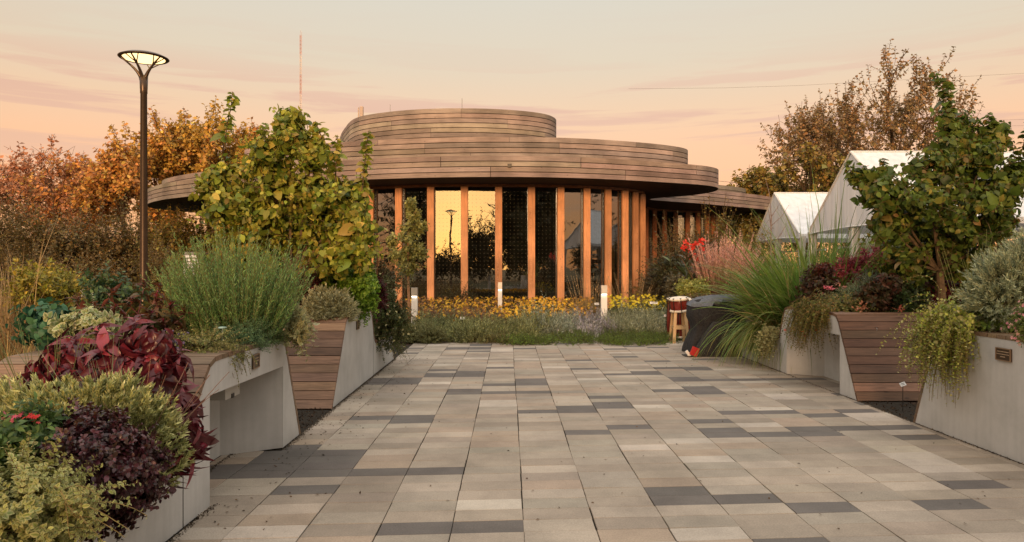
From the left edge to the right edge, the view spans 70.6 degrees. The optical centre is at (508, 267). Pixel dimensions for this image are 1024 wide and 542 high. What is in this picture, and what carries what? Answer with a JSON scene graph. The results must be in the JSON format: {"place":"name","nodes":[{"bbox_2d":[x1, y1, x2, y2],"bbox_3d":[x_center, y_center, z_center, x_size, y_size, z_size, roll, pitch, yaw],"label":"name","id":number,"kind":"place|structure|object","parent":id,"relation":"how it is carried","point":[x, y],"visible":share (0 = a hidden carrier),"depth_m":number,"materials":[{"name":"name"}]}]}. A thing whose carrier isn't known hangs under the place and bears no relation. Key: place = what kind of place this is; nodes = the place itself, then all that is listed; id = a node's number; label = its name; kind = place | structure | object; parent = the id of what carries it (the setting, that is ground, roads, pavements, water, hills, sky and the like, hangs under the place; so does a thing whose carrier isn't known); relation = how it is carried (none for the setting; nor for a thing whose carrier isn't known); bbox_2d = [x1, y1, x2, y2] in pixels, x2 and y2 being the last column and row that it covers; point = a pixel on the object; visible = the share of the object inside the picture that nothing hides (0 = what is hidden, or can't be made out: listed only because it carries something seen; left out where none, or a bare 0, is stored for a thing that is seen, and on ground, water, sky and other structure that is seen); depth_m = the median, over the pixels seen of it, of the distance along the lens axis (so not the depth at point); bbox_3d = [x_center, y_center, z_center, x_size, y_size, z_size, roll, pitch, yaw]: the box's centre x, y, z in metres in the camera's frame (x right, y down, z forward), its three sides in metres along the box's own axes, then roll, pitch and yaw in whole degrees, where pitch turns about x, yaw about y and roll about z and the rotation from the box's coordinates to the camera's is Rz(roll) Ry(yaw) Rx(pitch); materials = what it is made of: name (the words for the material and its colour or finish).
{"place":"outdoors","nodes":[
{"label":"outdoors","id":0,"kind":"place"},
{"bbox_2d":[3,308,763,344],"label":"planting bed mulch","id":1,"kind":"object","parent":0,"point":[407,343],"depth_m":19.34,"materials":[{"name":"brown soil"}]},
{"bbox_2d":[0,231,87,310],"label":"hedge shrub","id":2,"kind":"object","parent":1,"relation":"on","point":[21,264],"visible":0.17,"depth_m":25.78,"materials":[{"name":"brown plant"}]},
{"bbox_2d":[28,238,139,309],"bbox_3d":[-14.066,0.855,24.066,4.265,3.693,2.767,0,0,0],"label":"hedge shrub","id":3,"kind":"object","parent":1,"relation":"on","point":[92,263],"visible":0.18,"depth_m":23.99,"materials":[{"name":"brown plant"}]},
{"bbox_2d":[85,181,181,291],"bbox_3d":[-19.983,-0.017,38.932,5.851,9.392,4.848,0,0,0],"label":"hedge shrub","id":4,"kind":"object","parent":1,"relation":"on","point":[134,223],"visible":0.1,"depth_m":38.51,"materials":[{"name":"brown plant"}]},
{"bbox_2d":[124,231,181,309],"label":"hedge shrub","id":5,"kind":"object","parent":1,"relation":"on","point":[158,264],"visible":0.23,"depth_m":26.83,"materials":[{"name":"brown plant"}]},
{"bbox_2d":[120,202,211,284],"bbox_3d":[-16.647,0.086,36.213,4.473,8.400,4.102,0,0,40],"label":"hedge shrub","id":6,"kind":"object","parent":1,"relation":"on","point":[179,233],"visible":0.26,"depth_m":35.74,"materials":[{"name":"brown plant"}]},
{"bbox_2d":[155,205,217,281],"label":"hedge shrub","id":7,"kind":"object","parent":1,"relation":"on","point":[202,229],"visible":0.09,"depth_m":37.59,"materials":[{"name":"brown plant"}]},
{"bbox_2d":[384,196,430,322],"bbox_3d":[-2.557,-0.024,18.414,1.154,3.568,0.734,0,0,0],"label":"slim young tree","id":8,"kind":"object","parent":1,"relation":"on","point":[403,254],"visible":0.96,"depth_m":18.33,"materials":[{"name":"green plant"}]},
{"bbox_2d":[411,288,417,323],"bbox_3d":[-2.316,1.080,17.900,0.145,1.160,0.145,0,0,0],"label":"bollard light","id":9,"kind":"object","parent":1,"relation":"on","point":[414,298],"visible":0.77,"depth_m":17.85,"materials":[{"name":"grey metal"}]},
{"bbox_2d":[412,319,451,343],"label":"rounded tuft","id":10,"kind":"object","parent":1,"relation":"on","point":[440,336],"visible":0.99,"depth_m":15.62,"materials":[{"name":"green plant"}]},
{"bbox_2d":[148,108,771,309],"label":"pavilion","id":11,"kind":"structure","parent":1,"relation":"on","point":[548,212],"depth_m":28.27,"materials":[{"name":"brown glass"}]},
{"bbox_2d":[409,300,558,343],"bbox_3d":[-0.607,1.248,16.812,3.728,0.976,2.776,0,0,0],"label":"grey green carpet","id":12,"kind":"object","parent":1,"relation":"on","point":[465,329],"visible":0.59,"depth_m":16.09,"materials":[{"name":"green plant"}]},
{"bbox_2d":[405,295,596,323],"bbox_3d":[-0.278,1.319,21.064,6.429,0.769,7.157,0,0,0],"label":"coneflower drift","id":13,"kind":"object","parent":1,"relation":"on","point":[492,306],"visible":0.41,"depth_m":21.40,"materials":[{"name":"yellow plant"}]},
{"bbox_2d":[440,272,481,300],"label":"dark green shrub","id":14,"kind":"object","parent":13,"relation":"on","point":[460,295],"visible":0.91,"depth_m":24.47,"materials":[{"name":"green plant"}]},
{"bbox_2d":[516,288,587,339],"bbox_3d":[1.027,1.117,17.243,1.907,1.243,2.581,0,0,0],"label":"lavender drift","id":15,"kind":"object","parent":1,"relation":"on","point":[563,324],"visible":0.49,"depth_m":16.56,"materials":[{"name":"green plant"}]},
{"bbox_2d":[551,303,620,339],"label":"purple lavender","id":16,"kind":"object","parent":1,"relation":"on","point":[592,325],"visible":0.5,"depth_m":16.71,"materials":[{"name":"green plant"}]},
{"bbox_2d":[492,321,681,345],"bbox_3d":[1.735,1.463,16.006,4.499,0.544,2.081,0,0,0],"label":"creeping thyme","id":17,"kind":"object","parent":1,"relation":"on","point":[626,337],"visible":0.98,"depth_m":15.53,"materials":[{"name":"green plant"}]},
{"bbox_2d":[565,274,609,319],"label":"feather grass","id":18,"kind":"object","parent":1,"relation":"on","point":[588,303],"depth_m":20.39,"materials":[{"name":"beige plant"}]},
{"bbox_2d":[596,295,672,338],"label":"grey lavender","id":19,"kind":"object","parent":1,"relation":"on","point":[640,319],"visible":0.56,"depth_m":17.25,"materials":[{"name":"green plant"}]},
{"bbox_2d":[607,293,666,316],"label":"yellow daisies","id":20,"kind":"object","parent":1,"relation":"on","point":[635,301],"visible":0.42,"depth_m":19.82,"materials":[{"name":"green plant"}]},
{"bbox_2d":[623,257,669,315],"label":"garden shrub","id":21,"kind":"object","parent":1,"relation":"on","point":[639,291],"visible":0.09,"depth_m":23.88,"materials":[{"name":"green plant"}]},
{"bbox_2d":[638,260,667,299],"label":"dark shrub","id":22,"kind":"object","parent":1,"relation":"on","point":[662,290],"visible":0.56,"depth_m":21.92,"materials":[{"name":"green plant"}]},
{"bbox_2d":[646,244,685,291],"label":"dark shrub","id":23,"kind":"object","parent":1,"relation":"on","point":[664,263],"visible":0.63,"depth_m":20.89,"materials":[{"name":"green plant"}]},
{"bbox_2d":[662,271,691,299],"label":"dark shrub","id":24,"kind":"object","parent":1,"relation":"on","point":[671,287],"visible":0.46,"depth_m":19.40,"materials":[{"name":"green plant"}]},
{"bbox_2d":[636,211,721,291],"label":"garden shrub","id":25,"kind":"object","parent":1,"relation":"on","point":[675,242],"visible":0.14,"depth_m":25.90,"materials":[{"name":"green plant"}]},
{"bbox_2d":[663,237,718,283],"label":"canna lily","id":26,"kind":"object","parent":1,"relation":"on","point":[687,262],"visible":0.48,"depth_m":19.82,"materials":[{"name":"green plant"}]},
{"bbox_2d":[672,275,712,295],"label":"chartreuse shrub","id":27,"kind":"object","parent":1,"relation":"on","point":[684,289],"visible":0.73,"depth_m":18.44,"materials":[{"name":"green plant"}]},
{"bbox_2d":[656,190,743,284],"bbox_3d":[8.339,0.084,30.159,5.064,6.604,3.166,0,0,0],"label":"garden shrub","id":28,"kind":"object","parent":1,"relation":"on","point":[717,224],"visible":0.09,"depth_m":29.86,"materials":[{"name":"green plant"}]},
{"bbox_2d":[710,207,776,310],"bbox_3d":[8.765,0.433,28.135,3.759,5.723,2.531,0,0,26],"label":"garden shrub","id":29,"kind":"object","parent":1,"relation":"on","point":[753,241],"visible":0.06,"depth_m":27.90,"materials":[{"name":"pink plant"}]},
{"bbox_2d":[755,192,936,304],"bbox_3d":[13.042,-0.650,28.600,4.955,4.680,5.280,0,0,0],"label":"tent","id":30,"kind":"object","parent":1,"relation":"on","point":[802,202],"visible":0.2,"depth_m":28.28,"materials":[{"name":"fabric"}]},
{"bbox_2d":[807,151,1023,263],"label":"tent","id":31,"kind":"object","parent":1,"relation":"on","point":[869,158],"visible":0.2,"depth_m":20.91,"materials":[{"name":"fabric"}]},
{"bbox_2d":[0,0,1023,264],"label":"sky","id":32,"kind":"structure","parent":0,"point":[591,66],"materials":[{"name":"orange"}]},
{"bbox_2d":[169,339,1023,541],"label":"paving","id":33,"kind":"structure","parent":0,"point":[743,459],"depth_m":6.02,"materials":[{"name":"stone"}]},
{"bbox_2d":[167,356,1022,541],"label":"gravel","id":34,"kind":"structure","parent":33,"relation":"on","point":[215,465],"depth_m":7.17,"materials":[{"name":"grey gravel"}]},
{"bbox_2d":[669,311,688,342],"bbox_3d":[3.733,1.290,15.800,0.372,0.709,0.420,0,0,0],"label":"drum stand","id":35,"kind":"object","parent":33,"relation":"on","point":[674,326],"visible":0.8,"depth_m":15.65,"materials":[{"name":"brown wood"}]},
{"bbox_2d":[669,295,688,312],"bbox_3d":[3.733,0.810,15.800,0.462,0.386,0.462,0,0,0],"label":"drum","id":36,"kind":"object","parent":35,"relation":"on","point":[677,304],"visible":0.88,"depth_m":15.64,"materials":[{"name":"red paint"}]},
{"bbox_2d":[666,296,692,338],"bbox_3d":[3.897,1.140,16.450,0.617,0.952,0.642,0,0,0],"label":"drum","id":37,"kind":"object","parent":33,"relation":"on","point":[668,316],"visible":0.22,"depth_m":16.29,"materials":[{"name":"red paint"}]},
{"bbox_2d":[682,294,745,356],"bbox_3d":[3.999,1.084,13.867,1.502,1.120,1.303,0,0,0],"label":"covered drum","id":38,"kind":"object","parent":33,"relation":"on","point":[708,316],"visible":0.66,"depth_m":13.56,"materials":[{"name":"black fabric"}]},
{"bbox_2d":[606,272,656,314],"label":"feather grass","id":39,"kind":"object","parent":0,"point":[642,286],"depth_m":21.23,"materials":[{"name":"beige plant"}]},
{"bbox_2d":[675,225,772,308],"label":"fountain grass","id":40,"kind":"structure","parent":0,"point":[715,255],"depth_m":19.12,"materials":[{"name":"pink plant"}]},
{"label":"ground","id":41,"kind":"structure","parent":0,"visible":0},
{"bbox_2d":[0,178,58,291],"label":"hedge shrub","id":42,"kind":"object","parent":41,"relation":"on","point":[3,230],"visible":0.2,"depth_m":37.90,"materials":[{"name":"brown plant"}]},
{"bbox_2d":[0,134,87,247],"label":"autumn tree","id":43,"kind":"object","parent":41,"relation":"on","point":[14,167],"visible":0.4,"depth_m":59.98,"materials":[{"name":"orange plant"}]},
{"bbox_2d":[0,219,121,359],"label":"straw grass","id":44,"kind":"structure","parent":41,"relation":"on","point":[5,321],"depth_m":11.76,"materials":[{"name":"beige plant"}]},
{"bbox_2d":[0,185,126,286],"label":"hedge shrub","id":45,"kind":"object","parent":41,"relation":"on","point":[64,244],"visible":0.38,"depth_m":35.61,"materials":[{"name":"brown plant"}]},
{"bbox_2d":[3,150,155,244],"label":"autumn tree","id":46,"kind":"object","parent":41,"relation":"on","point":[60,199],"visible":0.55,"depth_m":56.22,"materials":[{"name":"orange plant"}]},
{"bbox_2d":[31,195,149,287],"bbox_3d":[-21.053,-0.025,36.904,7.105,7.350,4.518,0,0,0],"label":"hedge shrub","id":47,"kind":"object","parent":41,"relation":"on","point":[104,239],"visible":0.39,"depth_m":36.70,"materials":[{"name":"brown plant"}]},
{"bbox_2d":[67,138,194,267],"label":"autumn tree","id":48,"kind":"object","parent":41,"relation":"on","point":[115,170],"visible":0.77,"depth_m":53.28,"materials":[{"name":"orange plant"}]},
{"bbox_2d":[117,50,169,317],"bbox_3d":[-6.045,-0.958,12.000,0.780,5.195,0.780,0,0,0],"label":"street lamp","id":49,"kind":"object","parent":41,"relation":"on","point":[144,57],"visible":0.9,"depth_m":11.95,"materials":[{"name":"brown metal"}]},
{"bbox_2d":[0,288,295,360],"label":"meadow","id":50,"kind":"structure","parent":41,"relation":"on","point":[10,344],"depth_m":11.25,"materials":[{"name":"green plant"}]},
{"bbox_2d":[0,257,68,317],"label":"yellow shrub","id":51,"kind":"object","parent":50,"relation":"on","point":[23,284],"visible":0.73,"depth_m":11.87,"materials":[{"name":"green plant"}]},
{"bbox_2d":[16,253,81,303],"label":"yellow shrub","id":52,"kind":"object","parent":50,"relation":"on","point":[50,267],"visible":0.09,"depth_m":12.95,"materials":[{"name":"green plant"}]},
{"bbox_2d":[32,266,88,314],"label":"yellow shrub","id":53,"kind":"object","parent":50,"relation":"on","point":[71,288],"visible":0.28,"depth_m":12.41,"materials":[{"name":"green plant"}]},
{"bbox_2d":[68,261,153,319],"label":"green perennial","id":54,"kind":"object","parent":50,"relation":"on","point":[100,297],"visible":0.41,"depth_m":9.42,"materials":[{"name":"green plant"}]},
{"bbox_2d":[83,105,223,231],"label":"autumn tree","id":55,"kind":"object","parent":41,"relation":"on","point":[183,152],"visible":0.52,"depth_m":58.53,"materials":[{"name":"orange plant"}]},
{"bbox_2d":[134,95,253,231],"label":"autumn tree","id":56,"kind":"object","parent":41,"relation":"on","point":[195,130],"visible":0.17,"depth_m":59.62,"materials":[{"name":"orange plant"}]},
{"bbox_2d":[166,345,1023,541],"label":"paving joint sand","id":57,"kind":"structure","parent":41,"relation":"on","point":[896,405],"depth_m":8.18,"materials":[{"name":"grey sand"}]},
{"bbox_2d":[297,395,917,431],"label":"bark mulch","id":58,"kind":"object","parent":57,"relation":"on","point":[847,395],"visible":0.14,"depth_m":8.23,"materials":[{"name":"brown wood"}]},
{"bbox_2d":[718,215,759,249],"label":"autumn tree","id":59,"kind":"object","parent":41,"relation":"on","point":[733,222],"visible":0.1,"depth_m":46.83,"materials":[{"name":"green plant"}]},
{"bbox_2d":[726,163,796,247],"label":"autumn tree","id":60,"kind":"object","parent":41,"relation":"on","point":[747,182],"visible":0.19,"depth_m":43.73,"materials":[{"name":"brown plant"}]},
{"bbox_2d":[752,137,840,261],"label":"autumn tree","id":61,"kind":"object","parent":41,"relation":"on","point":[820,166],"visible":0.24,"depth_m":41.35,"materials":[{"name":"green plant"}]},
{"bbox_2d":[807,150,865,250],"bbox_3d":[18.847,-2.304,39.896,5.544,8.050,4.575,0,0,-15],"label":"autumn tree","id":62,"kind":"object","parent":41,"relation":"on","point":[839,159],"visible":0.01,"depth_m":39.78,"materials":[{"name":"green plant"}]},
{"bbox_2d":[735,38,1005,250],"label":"autumn tree","id":63,"kind":"object","parent":41,"relation":"on","point":[821,127],"visible":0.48,"depth_m":44.58,"materials":[{"name":"brown plant"}]},
{"label":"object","id":64,"kind":"structure","parent":41,"relation":"on","visible":0},
{"bbox_2d":[742,306,934,401],"bbox_3d":[5.400,1.125,11.242,2.208,1.056,4.716,0,0,0],"label":"planter","id":65,"kind":"object","parent":64,"relation":"on","point":[855,366],"visible":0.4,"depth_m":9.30,"materials":[{"name":"concrete"}]},
{"bbox_2d":[745,321,779,361],"bbox_3d":[4.132,1.194,11.630,0.518,0.656,0.746,0,0,0],"label":"variegated trailer","id":66,"kind":"object","parent":65,"relation":"on","point":[770,336],"visible":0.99,"depth_m":11.52,"materials":[{"name":"green plant"}]},
{"bbox_2d":[676,159,936,372],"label":"green fountain grass","id":67,"kind":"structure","parent":65,"relation":"in","point":[770,299],"depth_m":12.08,"materials":[{"name":"green plant"}]},
{"bbox_2d":[790,261,845,302],"bbox_3d":[4.679,0.373,10.901,0.870,0.971,0.621,0,0,0],"label":"dark coleus","id":68,"kind":"object","parent":65,"relation":"on","point":[819,273],"visible":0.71,"depth_m":10.84,"materials":[{"name":"red plant"}]},
{"bbox_2d":[776,287,894,357],"bbox_3d":[4.610,0.762,10.102,1.619,0.976,1.382,0,0,0],"label":"trailing lantana","id":69,"kind":"object","parent":65,"relation":"on","point":[811,316],"visible":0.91,"depth_m":9.93,"materials":[{"name":"green plant"}]},
{"bbox_2d":[828,267,879,304],"bbox_3d":[5.124,0.375,10.507,1.179,0.795,0.680,0,0,-31],"label":"silver artemisia","id":70,"kind":"object","parent":65,"relation":"on","point":[856,287],"visible":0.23,"depth_m":10.47,"materials":[{"name":"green plant"}]},
{"bbox_2d":[832,240,887,288],"bbox_3d":[5.680,0.009,11.402,1.297,1.163,0.894,0,0,21],"label":"burgundy barberry","id":71,"kind":"object","parent":65,"relation":"in","point":[851,262],"visible":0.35,"depth_m":11.31,"materials":[{"name":"red plant"}]},
{"bbox_2d":[852,271,930,312],"bbox_3d":[5.137,0.401,9.849,1.136,0.699,0.636,0,0,0],"label":"dark basil","id":72,"kind":"object","parent":65,"relation":"on","point":[883,292],"visible":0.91,"depth_m":9.71,"materials":[{"name":"brown plant"}]},
{"bbox_2d":[843,72,1023,305],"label":"leafy tree","id":73,"kind":"object","parent":65,"relation":"in","point":[921,218],"visible":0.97,"depth_m":9.74,"materials":[{"name":"green plant"}]},
{"bbox_2d":[915,274,968,310],"bbox_3d":[6.568,0.337,11.030,1.325,0.918,0.844,0,0,0],"label":"purple amaranth","id":74,"kind":"object","parent":65,"relation":"on","point":[948,292],"visible":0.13,"depth_m":10.81,"materials":[{"name":"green plant"}]},
{"bbox_2d":[913,331,1023,463],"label":"planter","id":75,"kind":"object","parent":64,"relation":"on","point":[986,412],"visible":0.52,"depth_m":6.52,"materials":[{"name":"concrete"}]},
{"bbox_2d":[875,272,993,405],"bbox_3d":[4.298,0.701,6.961,0.968,1.304,1.265,0,0,0],"label":"golden trailer","id":76,"kind":"object","parent":75,"relation":"on","point":[943,337],"visible":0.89,"depth_m":6.88,"materials":[{"name":"green plant"}]},
{"bbox_2d":[949,227,1023,332],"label":"silver shrub","id":77,"kind":"object","parent":75,"relation":"on","point":[991,273],"visible":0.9,"depth_m":6.61,"materials":[{"name":"green plant"}]},
{"bbox_2d":[960,302,1022,336],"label":"leafy green plant","id":78,"kind":"object","parent":75,"relation":"on","point":[986,325],"visible":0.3,"depth_m":6.59,"materials":[{"name":"green plant"}]},
{"bbox_2d":[995,347,1011,361],"bbox_3d":[4.290,0.755,6.265,0.019,0.110,0.190,0,0,0],"label":"plaque","id":79,"kind":"object","parent":75,"relation":"attached to","point":[1003,354],"visible":1,"depth_m":6.26,"materials":[{"name":"brown metal"}]},
{"bbox_2d":[1000,301,1023,347],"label":"pink phlox","id":80,"kind":"object","parent":75,"relation":"on","point":[1018,321],"visible":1,"depth_m":5.99,"materials":[{"name":"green plant"}]},
{"label":"planter gap mulch","id":81,"kind":"structure","parent":0,"visible":0},
{"bbox_2d":[0,337,300,541],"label":"planter","id":82,"kind":"object","parent":81,"relation":"on","point":[259,412],"visible":0.25,"depth_m":5.99,"materials":[{"name":"concrete"}]},
{"bbox_2d":[0,391,80,479],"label":"flowering plant","id":83,"kind":"object","parent":82,"relation":"in","point":[39,423],"visible":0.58,"depth_m":3.04,"materials":[{"name":"green plant"}]},
{"bbox_2d":[5,297,79,350],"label":"kale plant","id":84,"kind":"object","parent":82,"relation":"on","point":[35,324],"visible":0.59,"depth_m":5.50,"materials":[{"name":"green plant"}]},
{"bbox_2d":[0,300,97,383],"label":"seed grass","id":85,"kind":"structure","parent":82,"relation":"on","point":[38,349],"depth_m":4.22,"materials":[{"name":"beige plant"}]},
{"bbox_2d":[0,431,146,541],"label":"variegated bush","id":86,"kind":"object","parent":82,"relation":"on","point":[37,504],"visible":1,"depth_m":2.68,"materials":[{"name":"green plant"}]},
{"bbox_2d":[43,293,130,350],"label":"cream leaved plant","id":87,"kind":"object","parent":82,"relation":"on","point":[72,321],"visible":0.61,"depth_m":5.14,"materials":[{"name":"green plant"}]},
{"bbox_2d":[7,396,177,541],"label":"purple bush","id":88,"kind":"object","parent":82,"relation":"on","point":[131,455],"visible":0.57,"depth_m":3.17,"materials":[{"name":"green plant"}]},
{"bbox_2d":[0,366,195,493],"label":"feathery mound","id":89,"kind":"object","parent":82,"relation":"on","point":[137,405],"visible":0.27,"depth_m":3.68,"materials":[{"name":"green plant"}]},
{"bbox_2d":[0,326,212,412],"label":"blue grass tuft","id":90,"kind":"object","parent":82,"relation":"in","point":[77,371],"visible":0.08,"depth_m":3.92,"materials":[{"name":"green plant"}]},
{"bbox_2d":[14,314,218,488],"bbox_3d":[-2.248,0.801,4.224,1.454,1.023,0.786,0,0,28],"label":"red amaranth","id":91,"kind":"object","parent":82,"relation":"on","point":[139,348],"visible":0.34,"depth_m":4.18,"materials":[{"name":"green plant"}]},
{"bbox_2d":[64,278,193,340],"bbox_3d":[-3.279,0.479,6.097,1.401,0.779,0.671,0,0,8],"label":"dark amaranth","id":92,"kind":"object","parent":82,"relation":"on","point":[164,320],"visible":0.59,"depth_m":6.07,"materials":[{"name":"red plant"}]},
{"bbox_2d":[78,357,228,442],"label":"seed grass","id":93,"kind":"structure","parent":82,"relation":"on","point":[171,395],"depth_m":3.92,"materials":[{"name":"green plant"}]},
{"bbox_2d":[165,315,257,386],"bbox_3d":[-2.269,0.630,5.441,0.714,0.525,0.573,0,0,0],"label":"oregano","id":94,"kind":"object","parent":82,"relation":"on","point":[204,345],"visible":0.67,"depth_m":5.39,"materials":[{"name":"green plant"}]},
{"bbox_2d":[210,384,239,399],"bbox_3d":[-2.272,0.960,5.750,0.177,0.150,0.300,0,0,0],"label":"outlet box","id":95,"kind":"object","parent":82,"relation":"attached to","point":[230,392],"visible":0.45,"depth_m":5.64,"materials":[{"name":"grey metal"}]},
{"bbox_2d":[142,221,315,343],"bbox_3d":[-2.390,0.136,6.231,1.445,1.052,1.160,0,0,0],"label":"rosemary bush","id":96,"kind":"object","parent":82,"relation":"on","point":[220,299],"visible":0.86,"depth_m":6.07,"materials":[{"name":"green plant"}]},
{"bbox_2d":[197,312,279,352],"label":"feathery herb","id":97,"kind":"object","parent":82,"relation":"on","point":[254,334],"visible":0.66,"depth_m":5.90,"materials":[{"name":"green plant"}]},
{"bbox_2d":[276,296,319,361],"bbox_3d":[-1.924,0.553,6.522,0.435,0.588,0.522,0,0,-13],"label":"variegated sage","id":98,"kind":"object","parent":82,"relation":"on","point":[299,321],"visible":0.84,"depth_m":6.48,"materials":[{"name":"green plant"}]},
{"bbox_2d":[252,311,393,409],"bbox_3d":[-2.775,1.137,10.690,1.458,1.042,4.617,0,0,0],"label":"planter","id":99,"kind":"object","parent":81,"relation":"on","point":[344,358],"visible":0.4,"depth_m":8.93,"materials":[{"name":"concrete"}]},
{"bbox_2d":[186,91,387,302],"bbox_3d":[-2.921,-0.813,9.917,2.625,3.042,1.803,0,0,0],"label":"leafy tree","id":100,"kind":"object","parent":99,"relation":"on","point":[332,218],"visible":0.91,"depth_m":9.42,"materials":[{"name":"green plant"}]},
{"bbox_2d":[290,264,321,305],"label":"burgundy shrub","id":101,"kind":"object","parent":99,"relation":"on","point":[315,281],"visible":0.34,"depth_m":9.43,"materials":[{"name":"green plant"}]},
{"bbox_2d":[299,283,362,322],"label":"pale lavender","id":102,"kind":"object","parent":99,"relation":"on","point":[324,302],"visible":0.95,"depth_m":9.21,"materials":[{"name":"green plant"}]},
{"bbox_2d":[310,261,351,290],"bbox_3d":[-2.401,0.158,10.090,0.873,0.663,0.680,0,0,0],"label":"basil","id":103,"kind":"object","parent":99,"relation":"in","point":[340,284],"visible":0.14,"depth_m":9.94,"materials":[{"name":"green plant"}]},
{"bbox_2d":[342,257,381,327],"bbox_3d":[-1.998,0.335,9.928,0.520,1.008,0.764,0,0,0],"label":"basil","id":104,"kind":"object","parent":99,"relation":"on","point":[364,290],"visible":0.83,"depth_m":9.74,"materials":[{"name":"green plant"}]},
{"bbox_2d":[372,273,389,323],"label":"burgundy shrub","id":105,"kind":"object","parent":99,"relation":"in","point":[382,294],"visible":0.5,"depth_m":10.38,"materials":[{"name":"red plant"}]},
{"bbox_2d":[371,259,418,363],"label":"flowering shrub","id":106,"kind":"object","parent":99,"relation":"in","point":[394,321],"visible":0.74,"depth_m":11.52,"materials":[{"name":"green plant"}]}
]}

